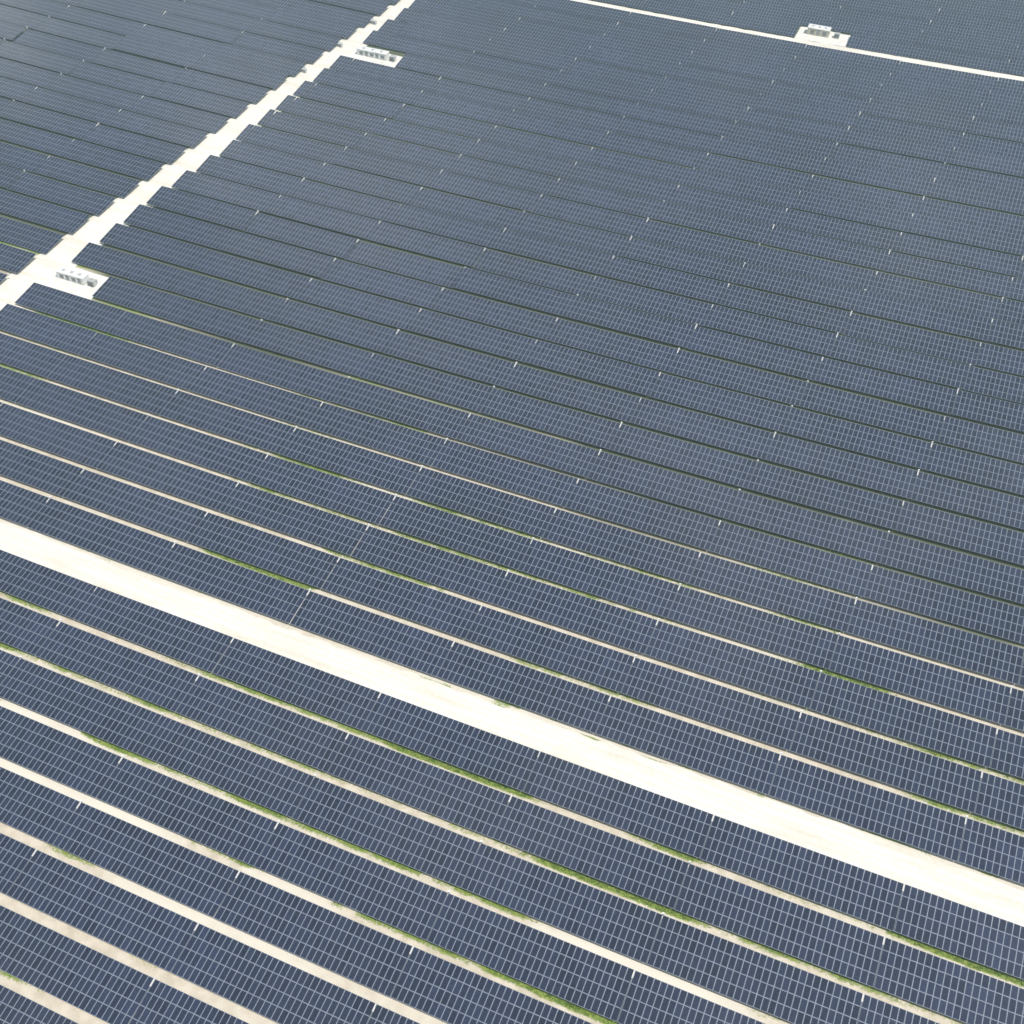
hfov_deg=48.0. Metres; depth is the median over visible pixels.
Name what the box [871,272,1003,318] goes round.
solar table
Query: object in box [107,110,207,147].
solar table
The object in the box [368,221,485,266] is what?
solar table
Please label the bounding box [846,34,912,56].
solar table
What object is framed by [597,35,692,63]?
solar table
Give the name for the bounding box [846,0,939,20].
solar table
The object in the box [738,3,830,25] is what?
solar table
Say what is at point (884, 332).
solar table
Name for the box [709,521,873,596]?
solar table
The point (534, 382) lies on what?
solar table
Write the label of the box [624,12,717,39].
solar table
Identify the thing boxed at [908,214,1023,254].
solar table
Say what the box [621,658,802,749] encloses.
solar table
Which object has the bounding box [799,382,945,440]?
solar table
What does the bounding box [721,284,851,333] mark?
solar table
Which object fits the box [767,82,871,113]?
solar table
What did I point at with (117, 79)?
solar table
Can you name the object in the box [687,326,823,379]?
solar table
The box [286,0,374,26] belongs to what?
solar table
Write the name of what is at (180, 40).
solar table
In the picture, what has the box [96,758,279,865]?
solar table
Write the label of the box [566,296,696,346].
solar table
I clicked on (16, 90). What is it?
solar table
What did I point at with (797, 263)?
solar table
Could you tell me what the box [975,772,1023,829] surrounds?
solar table
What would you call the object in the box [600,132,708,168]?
solar table
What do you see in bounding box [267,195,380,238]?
solar table
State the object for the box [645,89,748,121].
solar table
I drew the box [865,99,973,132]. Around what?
solar table
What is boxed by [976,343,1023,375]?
solar table
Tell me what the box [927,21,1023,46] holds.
solar table
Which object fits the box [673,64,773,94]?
solar table
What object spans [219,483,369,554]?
solar table
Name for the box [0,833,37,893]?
solar table
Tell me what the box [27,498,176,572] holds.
solar table
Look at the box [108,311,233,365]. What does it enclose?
solar table
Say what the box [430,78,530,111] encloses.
solar table
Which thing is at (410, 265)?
solar table
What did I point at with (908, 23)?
solar table
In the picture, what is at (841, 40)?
concrete pad
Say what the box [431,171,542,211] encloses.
solar table
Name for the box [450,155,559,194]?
solar table
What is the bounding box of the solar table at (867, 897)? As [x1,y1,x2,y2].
[700,815,904,930]
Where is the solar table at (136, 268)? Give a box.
[71,242,181,288]
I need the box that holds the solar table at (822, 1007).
[647,915,864,1023]
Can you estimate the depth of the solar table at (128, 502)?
243.83 m
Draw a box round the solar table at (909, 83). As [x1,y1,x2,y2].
[886,73,990,103]
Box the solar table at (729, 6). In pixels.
[665,0,744,13]
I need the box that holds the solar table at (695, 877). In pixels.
[674,864,885,986]
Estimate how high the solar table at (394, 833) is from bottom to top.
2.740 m
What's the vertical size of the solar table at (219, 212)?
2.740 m
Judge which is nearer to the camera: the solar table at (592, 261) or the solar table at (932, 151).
the solar table at (592, 261)
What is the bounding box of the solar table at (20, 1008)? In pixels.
[0,985,77,1023]
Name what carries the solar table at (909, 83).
on the ground at (144, 966)
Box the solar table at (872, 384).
[815,358,958,413]
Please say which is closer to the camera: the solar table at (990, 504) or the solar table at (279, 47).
the solar table at (990, 504)
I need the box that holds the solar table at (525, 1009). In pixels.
[391,947,591,1023]
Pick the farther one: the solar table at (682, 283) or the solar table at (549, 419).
the solar table at (682, 283)
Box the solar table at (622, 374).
[525,340,660,395]
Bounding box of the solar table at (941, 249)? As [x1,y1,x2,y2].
[896,233,1023,276]
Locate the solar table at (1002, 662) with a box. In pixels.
[847,600,1023,683]
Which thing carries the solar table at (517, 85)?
on the ground at (144, 966)
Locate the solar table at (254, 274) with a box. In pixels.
[192,250,312,298]
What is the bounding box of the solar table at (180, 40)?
[133,25,223,55]
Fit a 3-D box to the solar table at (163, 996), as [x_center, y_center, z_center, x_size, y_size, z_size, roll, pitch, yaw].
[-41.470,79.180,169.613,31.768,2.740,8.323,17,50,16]
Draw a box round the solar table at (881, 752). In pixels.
[790,713,983,812]
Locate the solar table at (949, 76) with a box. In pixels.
[896,61,998,90]
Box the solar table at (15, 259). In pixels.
[0,243,35,272]
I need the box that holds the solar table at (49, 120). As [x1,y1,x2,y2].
[0,101,98,138]
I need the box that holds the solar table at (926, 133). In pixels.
[855,114,963,147]
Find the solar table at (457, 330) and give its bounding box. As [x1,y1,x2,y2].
[408,309,536,361]
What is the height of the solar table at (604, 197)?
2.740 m
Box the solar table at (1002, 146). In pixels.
[960,133,1023,159]
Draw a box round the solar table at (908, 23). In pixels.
[836,7,931,32]
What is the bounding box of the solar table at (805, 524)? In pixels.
[729,491,889,562]
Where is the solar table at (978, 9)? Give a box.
[944,0,1023,22]
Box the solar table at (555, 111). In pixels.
[521,98,624,131]
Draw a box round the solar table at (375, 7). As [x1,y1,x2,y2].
[315,0,389,14]
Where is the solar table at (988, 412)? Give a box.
[952,390,1023,431]
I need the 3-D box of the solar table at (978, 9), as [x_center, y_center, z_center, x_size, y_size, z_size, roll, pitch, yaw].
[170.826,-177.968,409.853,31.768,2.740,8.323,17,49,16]
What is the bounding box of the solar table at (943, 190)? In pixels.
[930,179,1023,214]
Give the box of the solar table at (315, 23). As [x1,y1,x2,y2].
[268,8,357,37]
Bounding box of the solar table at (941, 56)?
[909,44,1009,72]
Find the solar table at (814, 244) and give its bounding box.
[766,226,890,269]
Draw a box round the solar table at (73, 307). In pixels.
[15,282,125,331]
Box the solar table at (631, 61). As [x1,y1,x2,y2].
[583,46,680,76]
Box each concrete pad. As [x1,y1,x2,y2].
[45,266,107,299]
[348,50,402,67]
[795,27,849,46]
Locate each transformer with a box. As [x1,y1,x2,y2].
[87,278,97,286]
[389,55,395,60]
[834,32,839,37]
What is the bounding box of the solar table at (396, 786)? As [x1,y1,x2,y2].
[328,734,511,837]
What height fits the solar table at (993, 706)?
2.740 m
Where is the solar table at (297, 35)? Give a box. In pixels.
[250,20,341,50]
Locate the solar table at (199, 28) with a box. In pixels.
[153,13,243,42]
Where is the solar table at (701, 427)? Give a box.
[630,398,775,458]
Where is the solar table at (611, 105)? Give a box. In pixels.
[537,84,637,116]
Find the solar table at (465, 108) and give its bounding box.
[412,91,513,124]
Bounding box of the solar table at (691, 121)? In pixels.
[630,103,735,136]
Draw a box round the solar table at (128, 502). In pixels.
[62,470,207,540]
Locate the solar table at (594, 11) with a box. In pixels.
[541,0,630,22]
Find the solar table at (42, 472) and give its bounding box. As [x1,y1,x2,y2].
[0,440,84,495]
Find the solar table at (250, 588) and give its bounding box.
[154,543,310,622]
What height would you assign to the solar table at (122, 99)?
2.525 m
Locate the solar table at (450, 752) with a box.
[361,693,540,790]
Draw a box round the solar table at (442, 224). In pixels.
[389,204,505,247]
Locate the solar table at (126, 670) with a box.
[35,622,200,711]
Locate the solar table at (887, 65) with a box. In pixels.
[801,44,901,73]
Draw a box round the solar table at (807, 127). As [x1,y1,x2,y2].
[742,108,849,142]
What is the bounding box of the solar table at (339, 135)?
[263,111,366,147]
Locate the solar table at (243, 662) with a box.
[212,638,381,729]
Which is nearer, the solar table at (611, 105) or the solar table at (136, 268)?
the solar table at (136, 268)
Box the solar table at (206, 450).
[129,416,269,480]
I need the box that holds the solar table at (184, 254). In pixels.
[99,223,207,268]
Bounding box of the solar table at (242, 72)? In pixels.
[193,55,287,88]
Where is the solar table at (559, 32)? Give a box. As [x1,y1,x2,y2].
[512,18,604,46]
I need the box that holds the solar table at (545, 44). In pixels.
[496,29,590,58]
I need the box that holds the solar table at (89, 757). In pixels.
[0,706,124,797]
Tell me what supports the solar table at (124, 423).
on the ground at (144, 966)
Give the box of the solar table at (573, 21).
[526,7,618,34]
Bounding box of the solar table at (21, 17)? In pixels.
[0,4,49,28]
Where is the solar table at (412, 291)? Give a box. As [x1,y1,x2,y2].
[321,259,443,307]
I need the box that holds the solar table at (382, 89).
[325,71,422,103]
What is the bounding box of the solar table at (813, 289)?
[736,264,865,310]
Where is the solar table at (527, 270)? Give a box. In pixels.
[474,249,595,295]
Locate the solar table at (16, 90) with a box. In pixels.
[0,77,36,100]
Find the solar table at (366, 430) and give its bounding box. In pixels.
[307,403,447,465]
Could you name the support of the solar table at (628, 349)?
on the ground at (144, 966)
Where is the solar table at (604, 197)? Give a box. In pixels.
[550,178,664,218]
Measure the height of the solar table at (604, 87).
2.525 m
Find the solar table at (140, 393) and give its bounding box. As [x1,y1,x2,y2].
[47,355,179,414]
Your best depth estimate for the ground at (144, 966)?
224.80 m
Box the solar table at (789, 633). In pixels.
[668,586,839,668]
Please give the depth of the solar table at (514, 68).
380.33 m
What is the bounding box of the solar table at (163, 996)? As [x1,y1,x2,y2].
[129,979,248,1023]
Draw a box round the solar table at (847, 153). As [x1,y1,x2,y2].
[831,143,944,179]
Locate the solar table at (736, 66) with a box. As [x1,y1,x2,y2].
[686,51,784,81]
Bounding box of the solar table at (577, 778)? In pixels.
[523,752,714,857]
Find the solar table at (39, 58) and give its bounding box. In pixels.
[0,41,83,73]
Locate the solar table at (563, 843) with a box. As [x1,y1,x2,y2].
[493,796,690,908]
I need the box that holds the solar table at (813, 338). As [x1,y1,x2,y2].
[704,304,837,355]
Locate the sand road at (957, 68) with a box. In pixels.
[572,0,1023,80]
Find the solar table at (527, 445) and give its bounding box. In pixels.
[456,414,601,476]
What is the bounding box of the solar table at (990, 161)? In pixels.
[950,147,1023,176]
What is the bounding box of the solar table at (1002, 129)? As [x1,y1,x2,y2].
[969,118,1023,141]
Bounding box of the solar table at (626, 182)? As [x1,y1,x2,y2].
[567,163,679,201]
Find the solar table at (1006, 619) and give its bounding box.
[864,566,1023,643]
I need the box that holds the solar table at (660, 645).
[645,621,821,708]
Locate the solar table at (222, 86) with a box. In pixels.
[172,68,268,102]
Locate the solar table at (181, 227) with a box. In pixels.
[124,204,232,248]
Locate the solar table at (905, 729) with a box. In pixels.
[810,673,997,767]
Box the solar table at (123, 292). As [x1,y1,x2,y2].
[92,276,154,309]
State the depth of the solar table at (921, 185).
333.80 m
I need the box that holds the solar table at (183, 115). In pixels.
[129,96,228,132]
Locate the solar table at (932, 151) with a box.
[843,128,954,162]
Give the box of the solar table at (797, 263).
[752,245,877,290]
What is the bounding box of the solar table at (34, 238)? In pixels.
[0,216,63,253]
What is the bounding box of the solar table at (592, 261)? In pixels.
[494,229,613,274]
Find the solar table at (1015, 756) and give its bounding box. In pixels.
[990,729,1023,778]
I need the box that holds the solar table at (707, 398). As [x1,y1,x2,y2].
[650,373,792,431]
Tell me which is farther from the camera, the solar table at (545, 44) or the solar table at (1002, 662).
the solar table at (545, 44)
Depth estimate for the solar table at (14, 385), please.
269.48 m
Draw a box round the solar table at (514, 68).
[464,53,561,83]
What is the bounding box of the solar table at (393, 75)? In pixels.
[343,59,440,90]
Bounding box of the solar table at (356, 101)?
[305,84,404,117]
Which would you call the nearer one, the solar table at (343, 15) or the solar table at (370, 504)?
the solar table at (370, 504)
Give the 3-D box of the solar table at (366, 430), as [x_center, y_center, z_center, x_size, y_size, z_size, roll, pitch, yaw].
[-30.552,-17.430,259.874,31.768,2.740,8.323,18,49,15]
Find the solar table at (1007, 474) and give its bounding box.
[925,443,1023,494]
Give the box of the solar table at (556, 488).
[432,440,578,506]
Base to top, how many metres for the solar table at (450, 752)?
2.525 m
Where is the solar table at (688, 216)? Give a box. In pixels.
[655,202,774,243]
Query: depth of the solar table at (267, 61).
380.49 m
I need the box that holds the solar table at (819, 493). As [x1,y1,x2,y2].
[748,462,903,529]
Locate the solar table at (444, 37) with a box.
[397,23,490,52]
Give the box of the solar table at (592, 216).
[532,195,648,236]
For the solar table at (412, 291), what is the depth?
298.14 m
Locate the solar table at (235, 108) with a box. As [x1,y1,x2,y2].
[151,82,249,117]
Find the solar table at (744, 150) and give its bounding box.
[715,137,825,173]
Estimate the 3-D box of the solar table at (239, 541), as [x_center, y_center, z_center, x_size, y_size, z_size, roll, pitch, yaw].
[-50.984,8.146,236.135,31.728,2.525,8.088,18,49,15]
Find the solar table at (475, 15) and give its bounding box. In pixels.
[430,1,519,29]
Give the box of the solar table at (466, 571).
[351,526,508,603]
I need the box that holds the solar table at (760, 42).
[711,28,806,56]
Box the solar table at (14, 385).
[0,366,34,401]
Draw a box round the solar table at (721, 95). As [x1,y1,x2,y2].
[659,77,760,108]
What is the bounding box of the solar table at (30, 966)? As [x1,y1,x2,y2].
[0,905,155,1023]
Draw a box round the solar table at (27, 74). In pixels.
[0,58,61,87]
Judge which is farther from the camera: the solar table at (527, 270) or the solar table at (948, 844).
the solar table at (527, 270)
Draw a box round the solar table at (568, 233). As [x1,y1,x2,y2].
[513,212,631,255]
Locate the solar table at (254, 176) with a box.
[196,155,304,195]
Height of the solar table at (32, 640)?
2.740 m
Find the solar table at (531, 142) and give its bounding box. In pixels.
[486,126,592,162]
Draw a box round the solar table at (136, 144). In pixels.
[83,124,185,163]
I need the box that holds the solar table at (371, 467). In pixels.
[279,428,422,493]
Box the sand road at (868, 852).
[0,522,1023,928]
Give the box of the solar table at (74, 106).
[23,87,121,123]
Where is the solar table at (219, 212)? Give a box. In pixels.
[146,186,258,229]
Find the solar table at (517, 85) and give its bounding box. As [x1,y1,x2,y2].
[448,65,545,96]
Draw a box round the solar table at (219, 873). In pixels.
[53,802,239,916]
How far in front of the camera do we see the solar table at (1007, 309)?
289.31 m
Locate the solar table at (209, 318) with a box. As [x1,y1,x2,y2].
[137,290,261,341]
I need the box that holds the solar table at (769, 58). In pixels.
[698,40,795,68]
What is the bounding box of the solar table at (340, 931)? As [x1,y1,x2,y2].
[214,872,413,996]
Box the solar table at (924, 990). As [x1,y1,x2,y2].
[874,938,1023,1023]
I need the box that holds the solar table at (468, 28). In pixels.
[414,12,505,40]
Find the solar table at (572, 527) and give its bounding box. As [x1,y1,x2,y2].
[542,509,700,582]
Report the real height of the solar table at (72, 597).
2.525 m
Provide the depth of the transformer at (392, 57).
383.35 m
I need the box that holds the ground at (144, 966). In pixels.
[0,0,1023,1023]
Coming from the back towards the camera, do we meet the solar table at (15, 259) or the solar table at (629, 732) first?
the solar table at (15, 259)
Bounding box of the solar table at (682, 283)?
[604,256,729,303]
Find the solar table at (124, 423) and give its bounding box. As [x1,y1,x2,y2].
[15,378,149,440]
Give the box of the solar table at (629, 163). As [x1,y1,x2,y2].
[584,147,694,184]
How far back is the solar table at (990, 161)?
338.82 m
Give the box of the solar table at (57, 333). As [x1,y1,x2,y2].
[0,304,96,353]
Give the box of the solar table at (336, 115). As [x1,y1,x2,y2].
[284,97,385,132]
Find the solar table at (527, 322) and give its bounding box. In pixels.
[430,288,557,339]
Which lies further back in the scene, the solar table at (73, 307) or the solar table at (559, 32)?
the solar table at (559, 32)
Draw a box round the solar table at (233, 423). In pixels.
[159,391,297,452]
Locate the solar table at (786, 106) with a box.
[755,94,860,126]
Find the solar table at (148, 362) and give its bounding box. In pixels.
[78,332,207,389]
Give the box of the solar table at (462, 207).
[410,188,524,229]
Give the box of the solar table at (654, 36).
[611,23,705,51]
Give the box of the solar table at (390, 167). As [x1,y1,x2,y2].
[334,148,442,186]
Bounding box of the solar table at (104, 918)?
[7,850,198,971]
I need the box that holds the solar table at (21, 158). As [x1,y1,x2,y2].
[0,142,48,171]
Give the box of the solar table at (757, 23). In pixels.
[726,13,799,36]
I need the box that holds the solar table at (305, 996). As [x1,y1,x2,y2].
[171,923,376,1023]
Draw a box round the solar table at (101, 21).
[56,6,145,36]
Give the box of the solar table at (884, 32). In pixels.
[827,17,922,43]
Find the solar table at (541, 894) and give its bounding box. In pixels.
[461,843,664,962]
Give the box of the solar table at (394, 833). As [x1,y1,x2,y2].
[292,777,481,887]
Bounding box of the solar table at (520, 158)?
[468,140,576,177]
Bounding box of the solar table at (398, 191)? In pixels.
[312,163,422,203]
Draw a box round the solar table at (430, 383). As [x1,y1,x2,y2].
[359,353,494,411]
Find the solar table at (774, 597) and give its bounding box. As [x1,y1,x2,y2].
[689,553,857,631]
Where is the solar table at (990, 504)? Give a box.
[911,472,1023,528]
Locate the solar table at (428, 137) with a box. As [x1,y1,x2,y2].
[375,119,479,155]
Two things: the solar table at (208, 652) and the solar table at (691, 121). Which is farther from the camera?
the solar table at (691, 121)
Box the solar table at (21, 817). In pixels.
[0,767,82,844]
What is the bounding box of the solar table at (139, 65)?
[91,49,183,82]
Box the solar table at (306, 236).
[243,213,358,257]
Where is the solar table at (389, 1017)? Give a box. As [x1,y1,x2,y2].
[367,1004,419,1023]
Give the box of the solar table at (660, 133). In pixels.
[615,117,722,152]
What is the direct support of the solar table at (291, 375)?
on the ground at (144, 966)
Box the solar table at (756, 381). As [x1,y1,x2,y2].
[669,350,808,405]
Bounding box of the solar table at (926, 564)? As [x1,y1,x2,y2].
[881,533,1023,603]
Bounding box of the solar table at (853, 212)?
[794,191,913,231]
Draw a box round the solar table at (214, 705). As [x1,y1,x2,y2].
[176,676,349,771]
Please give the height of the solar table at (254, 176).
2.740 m
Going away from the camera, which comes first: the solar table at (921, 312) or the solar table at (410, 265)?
the solar table at (921, 312)
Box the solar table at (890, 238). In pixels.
[780,209,901,250]
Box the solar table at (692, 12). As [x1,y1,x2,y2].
[641,0,732,24]
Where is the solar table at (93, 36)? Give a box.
[35,17,123,48]
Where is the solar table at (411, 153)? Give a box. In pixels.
[354,133,461,171]
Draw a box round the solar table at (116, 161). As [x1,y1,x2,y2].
[59,140,162,179]
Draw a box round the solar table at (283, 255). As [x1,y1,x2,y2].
[218,230,335,277]
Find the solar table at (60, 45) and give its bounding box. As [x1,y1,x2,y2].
[13,29,105,61]
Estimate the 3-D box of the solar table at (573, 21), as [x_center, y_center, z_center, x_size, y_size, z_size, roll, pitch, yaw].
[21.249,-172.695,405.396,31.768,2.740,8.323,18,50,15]
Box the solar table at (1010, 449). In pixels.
[939,416,1023,462]
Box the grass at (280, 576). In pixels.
[0,324,1023,1023]
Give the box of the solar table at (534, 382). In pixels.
[503,364,640,421]
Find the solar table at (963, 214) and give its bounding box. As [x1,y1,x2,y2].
[918,198,1023,235]
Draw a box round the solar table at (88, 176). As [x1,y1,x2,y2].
[33,156,139,197]
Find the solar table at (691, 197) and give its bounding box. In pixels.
[671,185,787,225]
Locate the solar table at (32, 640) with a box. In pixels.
[0,598,61,654]
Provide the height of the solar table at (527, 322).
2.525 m
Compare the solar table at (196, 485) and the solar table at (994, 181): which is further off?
the solar table at (994, 181)
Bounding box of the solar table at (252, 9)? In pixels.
[191,0,277,20]
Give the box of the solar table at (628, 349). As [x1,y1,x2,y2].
[546,318,679,371]
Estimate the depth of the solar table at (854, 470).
251.46 m
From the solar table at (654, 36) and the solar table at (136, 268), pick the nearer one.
the solar table at (136, 268)
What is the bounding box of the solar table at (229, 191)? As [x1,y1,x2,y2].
[171,170,280,211]
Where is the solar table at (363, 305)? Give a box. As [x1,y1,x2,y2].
[297,279,421,329]
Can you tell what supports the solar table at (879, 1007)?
on the ground at (144, 966)
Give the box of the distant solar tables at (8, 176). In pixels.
[0,0,1023,685]
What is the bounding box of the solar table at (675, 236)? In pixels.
[639,220,759,263]
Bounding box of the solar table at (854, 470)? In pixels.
[766,433,919,498]
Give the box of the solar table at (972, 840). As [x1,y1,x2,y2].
[958,818,1023,884]
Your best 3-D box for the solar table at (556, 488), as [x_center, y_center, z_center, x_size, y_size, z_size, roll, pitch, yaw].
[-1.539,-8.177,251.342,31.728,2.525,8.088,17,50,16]
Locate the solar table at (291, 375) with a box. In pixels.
[217,344,349,401]
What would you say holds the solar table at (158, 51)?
on the ground at (144, 966)
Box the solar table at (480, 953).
[427,893,635,1021]
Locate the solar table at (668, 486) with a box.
[588,451,740,518]
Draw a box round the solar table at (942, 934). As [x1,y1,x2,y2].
[894,884,1023,979]
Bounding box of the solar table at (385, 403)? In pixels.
[333,378,470,438]
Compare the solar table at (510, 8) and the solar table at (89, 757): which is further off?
the solar table at (510, 8)
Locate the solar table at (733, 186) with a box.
[686,169,800,207]
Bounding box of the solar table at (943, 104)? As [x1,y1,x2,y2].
[876,86,981,117]
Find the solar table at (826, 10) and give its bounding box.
[749,0,840,17]
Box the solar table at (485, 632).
[465,606,636,691]
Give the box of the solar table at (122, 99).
[46,74,142,109]
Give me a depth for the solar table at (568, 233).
314.46 m
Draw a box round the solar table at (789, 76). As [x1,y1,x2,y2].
[778,68,881,99]
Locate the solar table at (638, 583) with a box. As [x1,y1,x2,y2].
[518,539,680,617]
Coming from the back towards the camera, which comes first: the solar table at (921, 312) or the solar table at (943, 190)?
the solar table at (943, 190)
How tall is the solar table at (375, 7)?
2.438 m
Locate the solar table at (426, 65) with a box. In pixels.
[396,53,456,77]
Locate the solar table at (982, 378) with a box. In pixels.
[964,366,1023,403]
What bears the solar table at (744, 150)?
on the ground at (144, 966)
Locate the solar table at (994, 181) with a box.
[940,164,1023,195]
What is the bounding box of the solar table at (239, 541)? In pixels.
[187,512,340,588]
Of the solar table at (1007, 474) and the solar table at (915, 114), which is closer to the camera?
the solar table at (1007, 474)
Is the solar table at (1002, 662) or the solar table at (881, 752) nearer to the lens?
the solar table at (881, 752)
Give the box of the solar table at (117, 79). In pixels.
[69,61,163,95]
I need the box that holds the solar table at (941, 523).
[896,501,1023,564]
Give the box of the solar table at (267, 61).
[213,43,305,75]
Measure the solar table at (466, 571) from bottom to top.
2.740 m
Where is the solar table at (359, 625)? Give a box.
[290,591,454,675]
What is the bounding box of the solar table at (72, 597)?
[0,550,98,618]
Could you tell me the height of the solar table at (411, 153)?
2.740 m
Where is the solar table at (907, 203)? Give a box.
[807,175,924,214]
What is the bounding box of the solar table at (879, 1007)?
[857,994,939,1023]
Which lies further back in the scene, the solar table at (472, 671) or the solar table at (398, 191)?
the solar table at (398, 191)
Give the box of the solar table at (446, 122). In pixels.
[394,105,496,140]
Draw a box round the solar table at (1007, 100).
[987,90,1023,109]
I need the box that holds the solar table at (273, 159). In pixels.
[220,140,325,178]
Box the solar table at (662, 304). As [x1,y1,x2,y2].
[586,276,712,325]
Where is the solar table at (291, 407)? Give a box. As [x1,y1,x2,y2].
[189,367,323,426]
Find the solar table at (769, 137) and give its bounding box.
[728,123,837,157]
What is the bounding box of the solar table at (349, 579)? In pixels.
[321,558,482,638]
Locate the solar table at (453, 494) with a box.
[406,467,556,536]
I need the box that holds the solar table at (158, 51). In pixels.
[112,35,204,67]
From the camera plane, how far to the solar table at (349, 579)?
227.03 m
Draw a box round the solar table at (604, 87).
[553,71,652,102]
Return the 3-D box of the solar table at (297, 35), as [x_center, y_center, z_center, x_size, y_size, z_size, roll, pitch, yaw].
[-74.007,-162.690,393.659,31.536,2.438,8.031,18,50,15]
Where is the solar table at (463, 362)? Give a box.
[384,331,516,386]
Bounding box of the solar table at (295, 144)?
[242,125,346,163]
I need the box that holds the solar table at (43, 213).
[0,189,89,232]
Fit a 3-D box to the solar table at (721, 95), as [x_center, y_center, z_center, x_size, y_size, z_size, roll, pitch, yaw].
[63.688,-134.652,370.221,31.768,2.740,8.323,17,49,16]
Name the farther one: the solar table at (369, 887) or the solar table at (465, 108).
the solar table at (465, 108)
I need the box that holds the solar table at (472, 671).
[437,642,610,732]
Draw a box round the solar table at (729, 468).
[610,424,758,487]
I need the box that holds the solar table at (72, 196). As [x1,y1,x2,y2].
[7,172,114,214]
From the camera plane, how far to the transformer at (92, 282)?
296.91 m
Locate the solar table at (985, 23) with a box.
[935,10,1023,35]
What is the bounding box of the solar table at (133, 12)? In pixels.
[77,0,165,23]
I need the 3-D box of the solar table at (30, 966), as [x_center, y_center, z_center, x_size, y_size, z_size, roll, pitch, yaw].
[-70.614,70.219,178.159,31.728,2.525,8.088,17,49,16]
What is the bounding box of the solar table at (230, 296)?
[166,270,287,319]
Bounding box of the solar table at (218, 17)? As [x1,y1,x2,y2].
[172,2,262,31]
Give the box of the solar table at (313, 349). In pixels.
[245,321,373,375]
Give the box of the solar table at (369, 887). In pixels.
[254,823,449,939]
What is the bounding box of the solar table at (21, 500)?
[0,480,51,525]
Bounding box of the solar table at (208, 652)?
[74,587,234,671]
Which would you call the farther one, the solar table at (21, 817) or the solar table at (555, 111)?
the solar table at (555, 111)
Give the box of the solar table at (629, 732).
[596,696,782,794]
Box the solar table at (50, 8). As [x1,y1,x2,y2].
[0,0,69,16]
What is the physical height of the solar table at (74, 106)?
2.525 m
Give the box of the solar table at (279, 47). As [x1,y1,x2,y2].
[232,32,324,62]
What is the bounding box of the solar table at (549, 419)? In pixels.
[480,388,621,448]
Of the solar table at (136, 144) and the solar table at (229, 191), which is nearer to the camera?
the solar table at (229, 191)
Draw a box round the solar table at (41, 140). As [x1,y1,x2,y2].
[0,119,74,154]
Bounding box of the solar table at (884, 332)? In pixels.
[844,313,980,364]
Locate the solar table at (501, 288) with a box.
[453,267,577,316]
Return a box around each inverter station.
[55,266,88,284]
[356,46,389,59]
[807,24,831,37]
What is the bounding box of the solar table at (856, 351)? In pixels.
[830,335,970,388]
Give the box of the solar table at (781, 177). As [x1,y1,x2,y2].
[700,154,813,191]
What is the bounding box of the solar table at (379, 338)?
[272,299,398,351]
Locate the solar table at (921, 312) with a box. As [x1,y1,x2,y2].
[858,291,992,340]
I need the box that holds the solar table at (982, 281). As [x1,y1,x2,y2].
[884,252,1012,296]
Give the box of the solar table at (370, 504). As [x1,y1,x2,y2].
[250,455,396,523]
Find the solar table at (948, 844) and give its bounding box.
[769,755,967,861]
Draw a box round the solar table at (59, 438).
[0,403,116,467]
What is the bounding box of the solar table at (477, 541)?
[379,496,533,568]
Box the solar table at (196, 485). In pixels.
[97,442,239,509]
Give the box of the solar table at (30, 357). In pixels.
[0,333,66,377]
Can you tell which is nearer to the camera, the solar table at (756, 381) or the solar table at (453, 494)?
the solar table at (453, 494)
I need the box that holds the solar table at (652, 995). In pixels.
[617,971,764,1023]
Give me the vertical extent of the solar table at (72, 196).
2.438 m
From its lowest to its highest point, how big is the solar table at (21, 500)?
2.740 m
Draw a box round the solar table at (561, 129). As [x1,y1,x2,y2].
[504,111,608,146]
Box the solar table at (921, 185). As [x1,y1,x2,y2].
[819,158,935,195]
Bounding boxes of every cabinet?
[300,68,306,73]
[336,42,343,47]
[370,19,376,24]
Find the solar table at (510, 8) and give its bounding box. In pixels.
[446,0,534,18]
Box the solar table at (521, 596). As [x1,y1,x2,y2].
[492,572,659,653]
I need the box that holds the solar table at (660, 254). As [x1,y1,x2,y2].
[622,238,745,282]
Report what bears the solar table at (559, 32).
on the ground at (144, 966)
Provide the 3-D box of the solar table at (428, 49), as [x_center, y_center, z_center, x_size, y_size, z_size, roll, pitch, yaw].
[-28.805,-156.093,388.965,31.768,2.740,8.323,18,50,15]
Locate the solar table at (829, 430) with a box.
[783,407,932,468]
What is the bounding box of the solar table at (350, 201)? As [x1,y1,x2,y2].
[290,179,400,221]
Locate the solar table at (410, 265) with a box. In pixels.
[345,241,463,287]
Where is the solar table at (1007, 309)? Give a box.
[998,298,1023,324]
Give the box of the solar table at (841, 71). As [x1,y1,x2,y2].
[790,57,890,86]
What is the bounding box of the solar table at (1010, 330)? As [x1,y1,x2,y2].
[988,319,1023,348]
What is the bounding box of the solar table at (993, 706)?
[829,635,1012,724]
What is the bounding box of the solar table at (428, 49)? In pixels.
[379,34,474,64]
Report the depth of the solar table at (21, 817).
195.72 m
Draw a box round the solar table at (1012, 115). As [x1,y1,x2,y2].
[978,103,1023,125]
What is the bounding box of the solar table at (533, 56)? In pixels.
[481,40,575,70]
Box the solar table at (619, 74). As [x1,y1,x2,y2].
[568,59,665,89]
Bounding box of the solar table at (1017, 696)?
[1005,688,1023,730]
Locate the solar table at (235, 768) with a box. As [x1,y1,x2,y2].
[137,715,316,817]
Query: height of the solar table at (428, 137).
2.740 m
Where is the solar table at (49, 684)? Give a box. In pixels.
[0,658,163,752]
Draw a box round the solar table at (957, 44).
[918,32,1017,59]
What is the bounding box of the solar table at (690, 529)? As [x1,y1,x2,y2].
[566,479,720,549]

